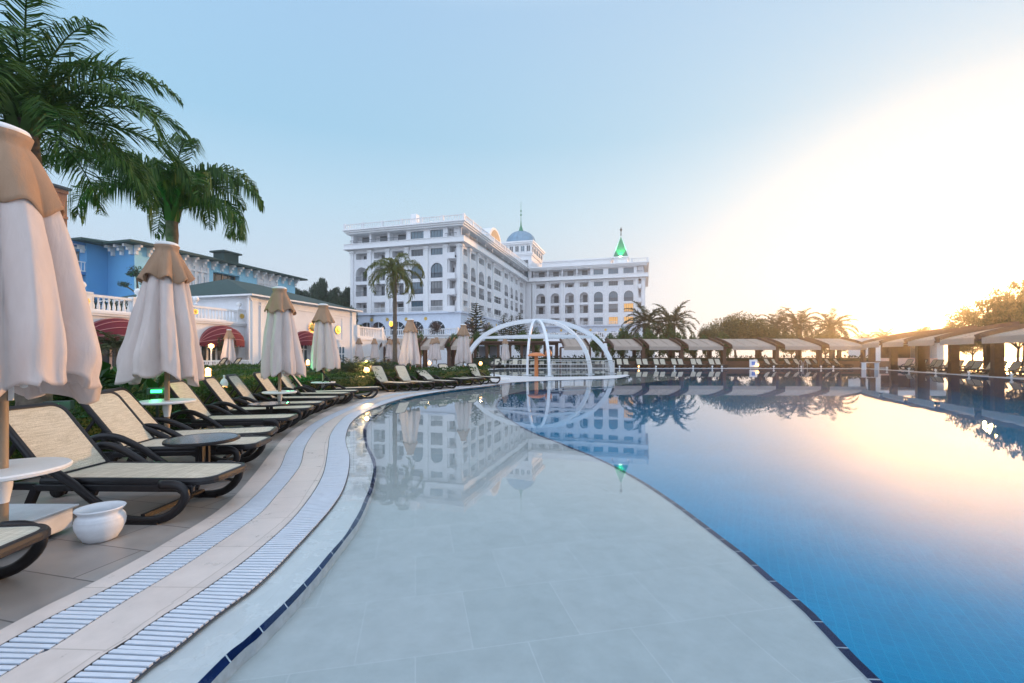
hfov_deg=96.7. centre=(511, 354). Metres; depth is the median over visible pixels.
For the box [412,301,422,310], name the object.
window
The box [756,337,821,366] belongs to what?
pavilion
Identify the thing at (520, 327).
norfolk pine
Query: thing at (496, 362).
sun lounger
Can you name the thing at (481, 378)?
sun lounger
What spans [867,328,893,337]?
palm tree
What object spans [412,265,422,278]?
window
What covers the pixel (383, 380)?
sun lounger
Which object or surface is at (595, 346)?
tree
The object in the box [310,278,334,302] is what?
tree
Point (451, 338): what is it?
tree
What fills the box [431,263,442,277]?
window
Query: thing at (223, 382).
white lantern
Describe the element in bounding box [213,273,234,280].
window
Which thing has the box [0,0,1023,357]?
sky
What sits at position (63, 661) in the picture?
kerb
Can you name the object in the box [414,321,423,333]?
window
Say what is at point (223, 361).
sun lounger
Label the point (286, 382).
sun lounger
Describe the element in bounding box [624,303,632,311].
window
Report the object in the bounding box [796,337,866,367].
pavilion
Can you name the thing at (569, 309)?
door
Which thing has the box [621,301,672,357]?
palm tree
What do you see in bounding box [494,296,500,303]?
window
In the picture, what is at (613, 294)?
window
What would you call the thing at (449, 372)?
hedge
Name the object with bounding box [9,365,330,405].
hedge
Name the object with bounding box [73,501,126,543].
white pot
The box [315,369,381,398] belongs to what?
sun lounger
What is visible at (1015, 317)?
tree
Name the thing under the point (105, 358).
window
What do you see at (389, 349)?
closed parasol
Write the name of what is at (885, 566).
pool floor
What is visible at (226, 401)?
sun lounger
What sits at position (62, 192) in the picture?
orange building
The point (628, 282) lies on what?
window
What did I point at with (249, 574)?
drain grate
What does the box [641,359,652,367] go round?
sun lounger
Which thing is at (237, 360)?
sun lounger
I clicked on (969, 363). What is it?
sun lounger
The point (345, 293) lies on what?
tree
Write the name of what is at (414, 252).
window
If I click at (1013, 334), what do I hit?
pavilion
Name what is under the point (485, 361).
hedge
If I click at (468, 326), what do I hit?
climbing shrub
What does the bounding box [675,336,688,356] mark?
tree
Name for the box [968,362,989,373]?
sun lounger
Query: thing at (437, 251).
window
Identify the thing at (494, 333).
tree
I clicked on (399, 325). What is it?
window
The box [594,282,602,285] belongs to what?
window
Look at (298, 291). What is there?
tree
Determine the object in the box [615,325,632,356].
tree
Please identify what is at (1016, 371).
sun lounger
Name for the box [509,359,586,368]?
back railing
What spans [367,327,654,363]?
hotel terrace
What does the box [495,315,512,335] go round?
norfolk pine
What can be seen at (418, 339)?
pavilion
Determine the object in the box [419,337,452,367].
pavilion
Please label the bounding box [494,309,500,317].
window
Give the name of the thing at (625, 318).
window
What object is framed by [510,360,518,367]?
sun lounger
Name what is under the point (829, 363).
sun lounger
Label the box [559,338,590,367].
pavilion
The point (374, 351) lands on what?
closed parasol
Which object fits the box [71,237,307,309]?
blue hotel
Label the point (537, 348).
tree
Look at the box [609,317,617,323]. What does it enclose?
window
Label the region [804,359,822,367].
sun lounger
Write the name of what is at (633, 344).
pavilion
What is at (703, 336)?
tree
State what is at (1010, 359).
sea
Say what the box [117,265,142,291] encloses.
cloud pruned tree
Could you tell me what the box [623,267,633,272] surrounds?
window
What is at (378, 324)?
window
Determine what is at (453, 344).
pavilion
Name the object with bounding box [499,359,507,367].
sun lounger
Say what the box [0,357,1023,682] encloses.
ground
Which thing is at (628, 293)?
window
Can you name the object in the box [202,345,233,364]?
window
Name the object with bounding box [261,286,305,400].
closed parasol
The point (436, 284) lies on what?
window
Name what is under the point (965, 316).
tree
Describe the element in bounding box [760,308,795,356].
palm tree
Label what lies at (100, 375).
broad leaf plant
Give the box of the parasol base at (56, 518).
[9,504,78,536]
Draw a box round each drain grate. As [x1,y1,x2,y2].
[0,381,504,676]
[67,382,509,682]
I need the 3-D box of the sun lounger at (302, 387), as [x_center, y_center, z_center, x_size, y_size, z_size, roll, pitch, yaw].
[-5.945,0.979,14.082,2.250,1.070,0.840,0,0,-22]
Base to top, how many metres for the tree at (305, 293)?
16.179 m
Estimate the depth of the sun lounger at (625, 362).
53.00 m
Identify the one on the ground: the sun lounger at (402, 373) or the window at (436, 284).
the sun lounger at (402, 373)
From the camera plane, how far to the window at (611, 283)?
123.49 m
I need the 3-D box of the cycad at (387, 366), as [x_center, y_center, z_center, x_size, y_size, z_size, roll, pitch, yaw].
[-6.079,0.761,20.504,2.284,1.372,2.327,0,0,0]
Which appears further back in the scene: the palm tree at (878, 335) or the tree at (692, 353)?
the palm tree at (878, 335)
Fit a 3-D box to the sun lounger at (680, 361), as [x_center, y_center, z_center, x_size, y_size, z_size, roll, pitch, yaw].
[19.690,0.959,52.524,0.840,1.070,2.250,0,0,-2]
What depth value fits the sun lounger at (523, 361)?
52.24 m
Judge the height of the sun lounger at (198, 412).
1.070 m
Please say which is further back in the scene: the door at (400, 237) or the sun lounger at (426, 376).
the door at (400, 237)
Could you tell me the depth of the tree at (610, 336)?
61.66 m
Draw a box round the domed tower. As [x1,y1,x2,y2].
[501,210,544,334]
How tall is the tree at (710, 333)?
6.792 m
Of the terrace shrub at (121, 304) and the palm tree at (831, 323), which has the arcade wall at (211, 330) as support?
the terrace shrub at (121, 304)
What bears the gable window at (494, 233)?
in the hotel building at (465, 264)
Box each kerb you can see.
[0,380,506,644]
[0,381,508,682]
[134,433,372,682]
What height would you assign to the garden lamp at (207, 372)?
1.158 m
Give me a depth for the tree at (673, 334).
63.82 m
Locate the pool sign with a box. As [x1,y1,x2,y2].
[749,360,756,367]
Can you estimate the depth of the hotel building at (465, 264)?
88.04 m
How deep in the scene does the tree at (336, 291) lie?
94.60 m
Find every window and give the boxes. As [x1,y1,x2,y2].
[99,343,118,367]
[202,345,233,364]
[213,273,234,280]
[301,345,307,362]
[338,347,344,361]
[362,323,369,329]
[374,322,384,334]
[390,322,404,334]
[411,231,423,238]
[412,249,422,255]
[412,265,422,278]
[412,282,422,293]
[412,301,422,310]
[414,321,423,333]
[429,321,444,333]
[431,230,442,237]
[431,248,442,254]
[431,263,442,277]
[431,281,442,293]
[431,300,442,310]
[491,230,499,243]
[494,268,500,275]
[494,280,500,291]
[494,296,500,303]
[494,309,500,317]
[594,269,602,274]
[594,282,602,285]
[594,292,602,301]
[594,304,602,312]
[594,317,602,323]
[608,268,617,273]
[609,281,617,285]
[609,291,617,301]
[609,304,617,311]
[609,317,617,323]
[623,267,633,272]
[624,280,632,284]
[624,291,632,300]
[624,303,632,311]
[624,317,632,323]
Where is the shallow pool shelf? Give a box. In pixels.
[226,428,870,682]
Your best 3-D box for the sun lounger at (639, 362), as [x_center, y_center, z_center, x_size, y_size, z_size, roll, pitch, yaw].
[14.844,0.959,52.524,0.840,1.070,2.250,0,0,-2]
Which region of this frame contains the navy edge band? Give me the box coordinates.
[197,432,375,682]
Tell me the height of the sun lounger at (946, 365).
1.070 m
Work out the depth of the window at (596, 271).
124.51 m
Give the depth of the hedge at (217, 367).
18.75 m
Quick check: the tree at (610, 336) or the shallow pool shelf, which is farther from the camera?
the tree at (610, 336)
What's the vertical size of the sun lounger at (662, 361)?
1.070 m
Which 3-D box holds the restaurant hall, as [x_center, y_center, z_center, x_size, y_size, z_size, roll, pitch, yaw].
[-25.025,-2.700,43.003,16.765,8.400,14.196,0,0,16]
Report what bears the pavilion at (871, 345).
on the ground
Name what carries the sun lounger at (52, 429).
on the ground
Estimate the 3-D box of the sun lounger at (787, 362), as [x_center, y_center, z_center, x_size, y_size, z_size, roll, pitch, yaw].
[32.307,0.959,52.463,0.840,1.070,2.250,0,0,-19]
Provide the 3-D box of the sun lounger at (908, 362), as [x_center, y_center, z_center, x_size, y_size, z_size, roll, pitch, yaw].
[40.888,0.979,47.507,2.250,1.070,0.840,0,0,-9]
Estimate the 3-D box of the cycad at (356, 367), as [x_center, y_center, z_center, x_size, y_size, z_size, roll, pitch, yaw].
[-6.668,0.733,19.602,2.394,1.404,2.524,0,0,0]
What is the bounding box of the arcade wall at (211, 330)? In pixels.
[84,282,246,368]
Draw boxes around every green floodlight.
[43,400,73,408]
[146,388,163,416]
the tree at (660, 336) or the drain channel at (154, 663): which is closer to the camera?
the drain channel at (154, 663)
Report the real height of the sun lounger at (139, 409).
1.054 m
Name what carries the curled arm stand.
on the peninsula paving
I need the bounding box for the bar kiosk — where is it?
[848,338,943,366]
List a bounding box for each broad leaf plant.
[63,366,111,402]
[100,361,163,393]
[100,368,158,380]
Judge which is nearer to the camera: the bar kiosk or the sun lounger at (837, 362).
the sun lounger at (837, 362)
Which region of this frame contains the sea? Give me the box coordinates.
[968,357,1021,360]
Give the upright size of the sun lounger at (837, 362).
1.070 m
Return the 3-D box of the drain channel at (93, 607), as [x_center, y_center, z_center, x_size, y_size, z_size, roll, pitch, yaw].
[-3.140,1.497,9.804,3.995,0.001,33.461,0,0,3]
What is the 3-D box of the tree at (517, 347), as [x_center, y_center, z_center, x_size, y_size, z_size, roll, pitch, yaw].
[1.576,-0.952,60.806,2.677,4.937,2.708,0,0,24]
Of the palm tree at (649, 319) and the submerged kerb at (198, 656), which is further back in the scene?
the palm tree at (649, 319)
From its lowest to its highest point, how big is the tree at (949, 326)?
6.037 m
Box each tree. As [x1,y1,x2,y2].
[0,0,194,405]
[42,132,264,379]
[95,329,124,366]
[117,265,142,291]
[295,288,302,295]
[301,287,311,297]
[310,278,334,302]
[327,286,349,302]
[332,296,357,324]
[338,287,349,303]
[364,252,424,361]
[417,330,423,356]
[445,334,454,349]
[469,332,479,355]
[484,326,498,355]
[513,330,533,354]
[530,326,543,356]
[590,334,602,356]
[605,333,620,357]
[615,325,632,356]
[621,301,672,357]
[630,333,642,356]
[640,326,657,357]
[652,300,699,357]
[655,334,667,357]
[661,324,681,354]
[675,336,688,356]
[687,333,697,357]
[695,323,720,337]
[698,334,712,356]
[708,311,769,357]
[713,331,732,357]
[743,322,782,357]
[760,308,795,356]
[774,331,807,357]
[778,307,822,355]
[806,308,858,357]
[807,330,850,357]
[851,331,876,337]
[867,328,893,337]
[916,327,930,331]
[943,322,962,329]
[945,297,1011,327]
[960,341,982,359]
[975,280,1023,367]
[979,309,1022,360]
[1005,301,1023,323]
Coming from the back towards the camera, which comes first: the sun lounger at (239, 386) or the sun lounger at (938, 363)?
the sun lounger at (938, 363)
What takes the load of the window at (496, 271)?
in the hotel building at (465, 264)
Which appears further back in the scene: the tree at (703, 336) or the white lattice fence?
the tree at (703, 336)
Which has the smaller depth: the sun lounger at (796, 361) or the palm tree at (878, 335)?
the sun lounger at (796, 361)
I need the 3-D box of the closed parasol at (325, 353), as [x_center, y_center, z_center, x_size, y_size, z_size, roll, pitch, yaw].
[-6.245,-0.106,15.214,0.928,3.212,0.969,0,0,10]
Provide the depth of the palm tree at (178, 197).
10.29 m
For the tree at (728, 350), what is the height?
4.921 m
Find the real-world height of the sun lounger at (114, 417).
1.054 m
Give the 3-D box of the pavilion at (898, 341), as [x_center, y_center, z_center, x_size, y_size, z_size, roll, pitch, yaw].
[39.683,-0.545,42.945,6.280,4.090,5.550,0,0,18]
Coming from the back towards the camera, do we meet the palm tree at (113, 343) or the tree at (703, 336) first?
the tree at (703, 336)
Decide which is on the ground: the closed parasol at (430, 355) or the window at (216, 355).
the closed parasol at (430, 355)
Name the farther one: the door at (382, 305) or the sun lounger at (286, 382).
the door at (382, 305)
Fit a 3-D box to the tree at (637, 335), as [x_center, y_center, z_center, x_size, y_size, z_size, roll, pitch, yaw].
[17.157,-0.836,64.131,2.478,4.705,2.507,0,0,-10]
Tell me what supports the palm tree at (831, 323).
on the ground
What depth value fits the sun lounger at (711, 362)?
52.99 m
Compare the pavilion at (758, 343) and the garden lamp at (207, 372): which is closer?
the garden lamp at (207, 372)
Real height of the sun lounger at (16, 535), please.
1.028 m
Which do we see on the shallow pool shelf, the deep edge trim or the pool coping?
the deep edge trim
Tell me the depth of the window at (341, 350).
45.22 m
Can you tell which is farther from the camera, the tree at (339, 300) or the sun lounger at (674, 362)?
the tree at (339, 300)
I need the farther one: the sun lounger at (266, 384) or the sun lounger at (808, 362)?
the sun lounger at (808, 362)
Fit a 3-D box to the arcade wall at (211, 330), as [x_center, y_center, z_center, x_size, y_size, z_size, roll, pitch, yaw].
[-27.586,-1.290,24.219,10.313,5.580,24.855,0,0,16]
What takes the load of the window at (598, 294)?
in the hotel wing
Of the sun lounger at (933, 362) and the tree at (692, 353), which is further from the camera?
the tree at (692, 353)
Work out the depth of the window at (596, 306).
124.51 m
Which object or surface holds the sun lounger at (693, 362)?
on the ground
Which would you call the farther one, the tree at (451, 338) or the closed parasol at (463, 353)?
the tree at (451, 338)
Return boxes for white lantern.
[220,375,227,386]
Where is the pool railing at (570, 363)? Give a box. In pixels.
[551,360,614,375]
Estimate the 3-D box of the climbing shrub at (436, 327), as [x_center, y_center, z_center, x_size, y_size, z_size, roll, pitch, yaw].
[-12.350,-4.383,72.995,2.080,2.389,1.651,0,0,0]
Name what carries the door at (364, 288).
in the hotel building at (465, 264)
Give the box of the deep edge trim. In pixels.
[525,429,882,682]
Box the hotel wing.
[528,228,648,338]
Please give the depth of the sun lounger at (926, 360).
44.78 m
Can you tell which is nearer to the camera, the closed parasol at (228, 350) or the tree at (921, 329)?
the closed parasol at (228, 350)
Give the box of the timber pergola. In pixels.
[472,341,559,357]
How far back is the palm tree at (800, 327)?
81.11 m
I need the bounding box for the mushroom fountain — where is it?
[528,352,544,375]
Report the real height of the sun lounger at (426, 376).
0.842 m
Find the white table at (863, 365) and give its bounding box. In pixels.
[861,362,879,369]
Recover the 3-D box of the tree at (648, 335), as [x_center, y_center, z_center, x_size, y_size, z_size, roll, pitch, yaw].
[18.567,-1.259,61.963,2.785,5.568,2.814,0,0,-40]
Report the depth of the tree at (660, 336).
62.69 m
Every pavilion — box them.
[379,337,389,361]
[387,337,425,366]
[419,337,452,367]
[449,337,472,365]
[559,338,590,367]
[601,337,643,367]
[635,337,681,366]
[671,337,724,363]
[708,337,777,366]
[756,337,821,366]
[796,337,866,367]
[861,329,934,369]
[882,326,988,371]
[907,322,1008,373]
[939,321,1023,376]
[980,324,1023,375]
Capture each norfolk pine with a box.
[465,303,488,335]
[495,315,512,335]
[502,316,520,345]
[514,313,529,333]
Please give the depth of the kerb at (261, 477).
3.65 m
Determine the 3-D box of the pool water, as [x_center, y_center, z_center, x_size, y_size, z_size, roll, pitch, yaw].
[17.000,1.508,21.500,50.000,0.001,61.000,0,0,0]
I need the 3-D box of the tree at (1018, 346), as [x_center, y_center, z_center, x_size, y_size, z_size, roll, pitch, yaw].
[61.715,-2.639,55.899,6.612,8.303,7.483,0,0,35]
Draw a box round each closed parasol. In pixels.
[0,121,101,522]
[114,241,203,427]
[221,329,235,363]
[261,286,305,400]
[310,303,340,389]
[355,338,363,360]
[370,338,378,361]
[385,338,392,360]
[392,338,399,359]
[399,319,419,369]
[427,338,434,366]
[432,337,441,366]
[455,324,471,367]
[501,339,509,365]
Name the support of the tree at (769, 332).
on the ground
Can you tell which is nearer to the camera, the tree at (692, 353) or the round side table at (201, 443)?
the round side table at (201, 443)
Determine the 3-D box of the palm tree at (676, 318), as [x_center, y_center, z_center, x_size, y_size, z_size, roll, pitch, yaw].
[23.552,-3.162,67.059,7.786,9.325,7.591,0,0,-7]
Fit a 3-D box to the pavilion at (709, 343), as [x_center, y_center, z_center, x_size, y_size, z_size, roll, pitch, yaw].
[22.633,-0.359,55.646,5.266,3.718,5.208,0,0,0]
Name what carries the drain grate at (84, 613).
on the drain channel at (93, 607)
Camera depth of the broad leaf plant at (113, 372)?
10.28 m
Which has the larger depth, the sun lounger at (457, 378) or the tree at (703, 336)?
the tree at (703, 336)
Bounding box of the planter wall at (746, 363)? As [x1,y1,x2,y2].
[617,361,888,366]
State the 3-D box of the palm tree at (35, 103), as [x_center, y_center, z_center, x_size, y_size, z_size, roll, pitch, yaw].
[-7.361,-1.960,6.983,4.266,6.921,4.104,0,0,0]
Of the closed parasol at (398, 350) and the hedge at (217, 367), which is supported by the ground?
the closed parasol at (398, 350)
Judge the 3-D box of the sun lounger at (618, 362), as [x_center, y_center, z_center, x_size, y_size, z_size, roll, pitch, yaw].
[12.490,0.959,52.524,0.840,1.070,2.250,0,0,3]
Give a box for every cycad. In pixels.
[331,356,386,386]
[355,357,397,374]
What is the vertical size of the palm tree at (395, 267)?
7.430 m
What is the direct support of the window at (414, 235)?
in the hotel building at (465, 264)
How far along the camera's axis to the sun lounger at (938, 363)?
42.38 m
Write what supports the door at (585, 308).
in the hotel wing
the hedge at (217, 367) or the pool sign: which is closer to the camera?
the hedge at (217, 367)
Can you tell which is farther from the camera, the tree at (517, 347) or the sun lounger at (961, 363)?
the tree at (517, 347)
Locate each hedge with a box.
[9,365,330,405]
[9,371,378,481]
[110,362,414,377]
[376,365,490,389]
[473,354,616,366]
[617,354,867,360]
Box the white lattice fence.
[203,360,251,364]
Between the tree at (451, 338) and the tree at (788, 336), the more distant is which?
the tree at (788, 336)
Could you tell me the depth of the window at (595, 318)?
124.51 m
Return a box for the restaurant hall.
[99,279,362,363]
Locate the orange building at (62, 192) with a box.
[52,183,71,226]
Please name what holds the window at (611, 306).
in the hotel wing
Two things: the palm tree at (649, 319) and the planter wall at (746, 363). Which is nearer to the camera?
the planter wall at (746, 363)
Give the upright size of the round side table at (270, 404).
0.530 m
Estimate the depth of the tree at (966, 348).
53.53 m
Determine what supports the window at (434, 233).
in the hotel building at (465, 264)
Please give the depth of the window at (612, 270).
123.49 m
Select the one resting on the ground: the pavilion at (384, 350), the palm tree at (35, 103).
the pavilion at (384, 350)
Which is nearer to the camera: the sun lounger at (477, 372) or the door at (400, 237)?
the sun lounger at (477, 372)
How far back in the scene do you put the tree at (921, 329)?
65.72 m
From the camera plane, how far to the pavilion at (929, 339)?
39.28 m
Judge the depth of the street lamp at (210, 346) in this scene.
29.96 m
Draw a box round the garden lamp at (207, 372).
[205,368,210,376]
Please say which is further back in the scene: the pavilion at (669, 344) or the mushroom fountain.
the pavilion at (669, 344)
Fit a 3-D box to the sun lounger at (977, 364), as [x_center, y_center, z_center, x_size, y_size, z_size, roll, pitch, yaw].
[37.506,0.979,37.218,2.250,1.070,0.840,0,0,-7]
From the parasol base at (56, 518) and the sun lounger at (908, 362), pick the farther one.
the sun lounger at (908, 362)
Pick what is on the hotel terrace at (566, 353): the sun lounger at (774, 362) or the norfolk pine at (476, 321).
the norfolk pine at (476, 321)
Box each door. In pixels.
[362,237,368,242]
[363,287,366,295]
[381,304,384,311]
[398,234,405,239]
[567,307,571,312]
[583,306,587,312]
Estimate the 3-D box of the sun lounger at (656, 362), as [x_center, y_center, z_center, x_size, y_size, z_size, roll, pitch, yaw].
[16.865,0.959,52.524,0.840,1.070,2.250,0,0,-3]
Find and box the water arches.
[464,319,615,375]
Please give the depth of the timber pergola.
55.31 m
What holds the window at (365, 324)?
in the hotel building at (465, 264)
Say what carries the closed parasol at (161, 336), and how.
on the ground
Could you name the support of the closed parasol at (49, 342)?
on the parasol base at (56, 518)
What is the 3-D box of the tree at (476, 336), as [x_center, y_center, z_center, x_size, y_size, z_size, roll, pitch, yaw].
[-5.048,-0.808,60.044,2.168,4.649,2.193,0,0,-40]
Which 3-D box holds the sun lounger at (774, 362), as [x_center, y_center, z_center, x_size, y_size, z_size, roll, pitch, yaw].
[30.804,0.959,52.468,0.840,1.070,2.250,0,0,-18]
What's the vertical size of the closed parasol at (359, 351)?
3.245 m
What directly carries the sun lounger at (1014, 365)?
on the ground
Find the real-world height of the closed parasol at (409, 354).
3.193 m
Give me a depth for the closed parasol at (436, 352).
43.29 m
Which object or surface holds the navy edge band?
on the navy band riser
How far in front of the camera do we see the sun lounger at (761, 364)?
52.15 m
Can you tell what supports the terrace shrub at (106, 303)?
on the arcade wall at (211, 330)
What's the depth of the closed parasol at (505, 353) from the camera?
44.76 m
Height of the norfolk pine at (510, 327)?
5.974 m
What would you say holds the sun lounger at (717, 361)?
on the ground
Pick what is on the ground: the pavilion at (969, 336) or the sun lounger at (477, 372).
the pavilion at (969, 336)
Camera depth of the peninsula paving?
28.86 m
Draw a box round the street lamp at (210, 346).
[208,344,213,364]
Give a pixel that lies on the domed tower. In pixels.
(524, 246)
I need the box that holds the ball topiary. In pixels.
[215,335,235,362]
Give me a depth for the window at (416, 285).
86.69 m
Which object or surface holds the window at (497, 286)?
in the hotel building at (465, 264)
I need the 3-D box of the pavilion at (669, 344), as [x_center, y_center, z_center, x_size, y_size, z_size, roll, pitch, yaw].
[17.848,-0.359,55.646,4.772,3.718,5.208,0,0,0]
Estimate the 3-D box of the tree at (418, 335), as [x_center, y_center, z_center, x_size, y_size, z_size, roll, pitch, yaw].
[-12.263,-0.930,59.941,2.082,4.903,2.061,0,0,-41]
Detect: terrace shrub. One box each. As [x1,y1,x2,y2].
[94,297,120,310]
[107,300,127,310]
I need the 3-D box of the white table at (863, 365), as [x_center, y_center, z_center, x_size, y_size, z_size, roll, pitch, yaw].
[35.938,1.125,45.638,1.500,0.750,0.600,0,0,0]
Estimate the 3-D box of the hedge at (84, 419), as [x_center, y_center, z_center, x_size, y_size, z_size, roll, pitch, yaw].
[-6.760,1.104,10.184,2.760,0.950,19.550,0,0,0]
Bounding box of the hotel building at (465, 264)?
[342,213,527,357]
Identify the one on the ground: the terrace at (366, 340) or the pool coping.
the terrace at (366, 340)
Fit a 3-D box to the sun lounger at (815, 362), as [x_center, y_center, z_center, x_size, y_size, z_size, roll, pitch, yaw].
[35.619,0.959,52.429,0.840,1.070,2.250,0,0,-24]
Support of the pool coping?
on the pool wall
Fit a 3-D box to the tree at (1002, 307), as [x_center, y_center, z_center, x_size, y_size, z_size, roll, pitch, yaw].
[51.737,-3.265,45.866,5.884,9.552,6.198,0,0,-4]
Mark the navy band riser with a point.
(240, 659)
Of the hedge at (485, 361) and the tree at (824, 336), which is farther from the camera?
the tree at (824, 336)
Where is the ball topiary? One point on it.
(217, 348)
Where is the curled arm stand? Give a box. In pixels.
[489,359,498,375]
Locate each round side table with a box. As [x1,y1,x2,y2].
[162,432,240,489]
[248,401,289,426]
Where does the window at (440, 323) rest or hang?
in the hotel building at (465, 264)
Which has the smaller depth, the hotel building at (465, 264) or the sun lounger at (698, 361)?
the sun lounger at (698, 361)
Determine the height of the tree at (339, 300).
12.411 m
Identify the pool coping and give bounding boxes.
[488,368,1023,378]
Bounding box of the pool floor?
[528,428,1023,682]
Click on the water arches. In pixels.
(566, 326)
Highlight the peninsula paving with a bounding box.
[415,374,628,395]
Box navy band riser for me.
[211,478,375,682]
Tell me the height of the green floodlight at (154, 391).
0.928 m
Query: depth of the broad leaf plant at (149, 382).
9.24 m
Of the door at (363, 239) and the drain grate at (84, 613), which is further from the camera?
the door at (363, 239)
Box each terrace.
[356,325,391,361]
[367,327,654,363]
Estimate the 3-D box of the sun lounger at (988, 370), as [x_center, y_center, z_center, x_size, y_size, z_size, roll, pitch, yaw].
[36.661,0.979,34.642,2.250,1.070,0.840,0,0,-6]
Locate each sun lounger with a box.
[0,520,50,579]
[9,402,246,524]
[79,390,271,462]
[95,387,277,461]
[159,380,297,436]
[191,376,313,428]
[218,358,227,364]
[220,374,324,419]
[233,358,241,363]
[253,372,338,412]
[276,373,349,406]
[282,375,358,403]
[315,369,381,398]
[370,365,412,391]
[390,365,434,390]
[415,369,456,388]
[438,363,472,385]
[448,366,484,384]
[467,363,500,383]
[491,359,499,367]
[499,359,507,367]
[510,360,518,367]
[520,360,525,367]
[615,359,624,367]
[621,359,632,367]
[634,359,646,367]
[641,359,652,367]
[652,359,664,367]
[658,359,670,367]
[669,359,682,367]
[676,359,689,367]
[689,359,701,367]
[695,359,708,367]
[707,359,720,367]
[714,359,727,367]
[753,359,770,367]
[762,359,781,367]
[771,359,788,367]
[782,359,802,367]
[791,359,811,367]
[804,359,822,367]
[810,359,831,367]
[823,359,843,367]
[831,359,853,367]
[898,359,913,368]
[905,359,928,369]
[914,360,940,369]
[925,360,944,370]
[930,362,947,370]
[937,360,963,371]
[960,360,978,372]
[960,360,985,372]
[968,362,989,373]
[976,361,1010,373]
[1005,361,1023,374]
[1005,365,1023,376]
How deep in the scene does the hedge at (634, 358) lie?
55.60 m
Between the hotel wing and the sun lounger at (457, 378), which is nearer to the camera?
the sun lounger at (457, 378)
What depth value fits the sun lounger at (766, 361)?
52.55 m
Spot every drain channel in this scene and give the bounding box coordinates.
[0,437,310,671]
[74,388,463,682]
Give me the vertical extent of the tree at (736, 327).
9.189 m
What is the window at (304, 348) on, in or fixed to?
in the restaurant hall
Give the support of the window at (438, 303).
in the hotel building at (465, 264)
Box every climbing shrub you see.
[429,321,440,334]
[464,319,476,335]

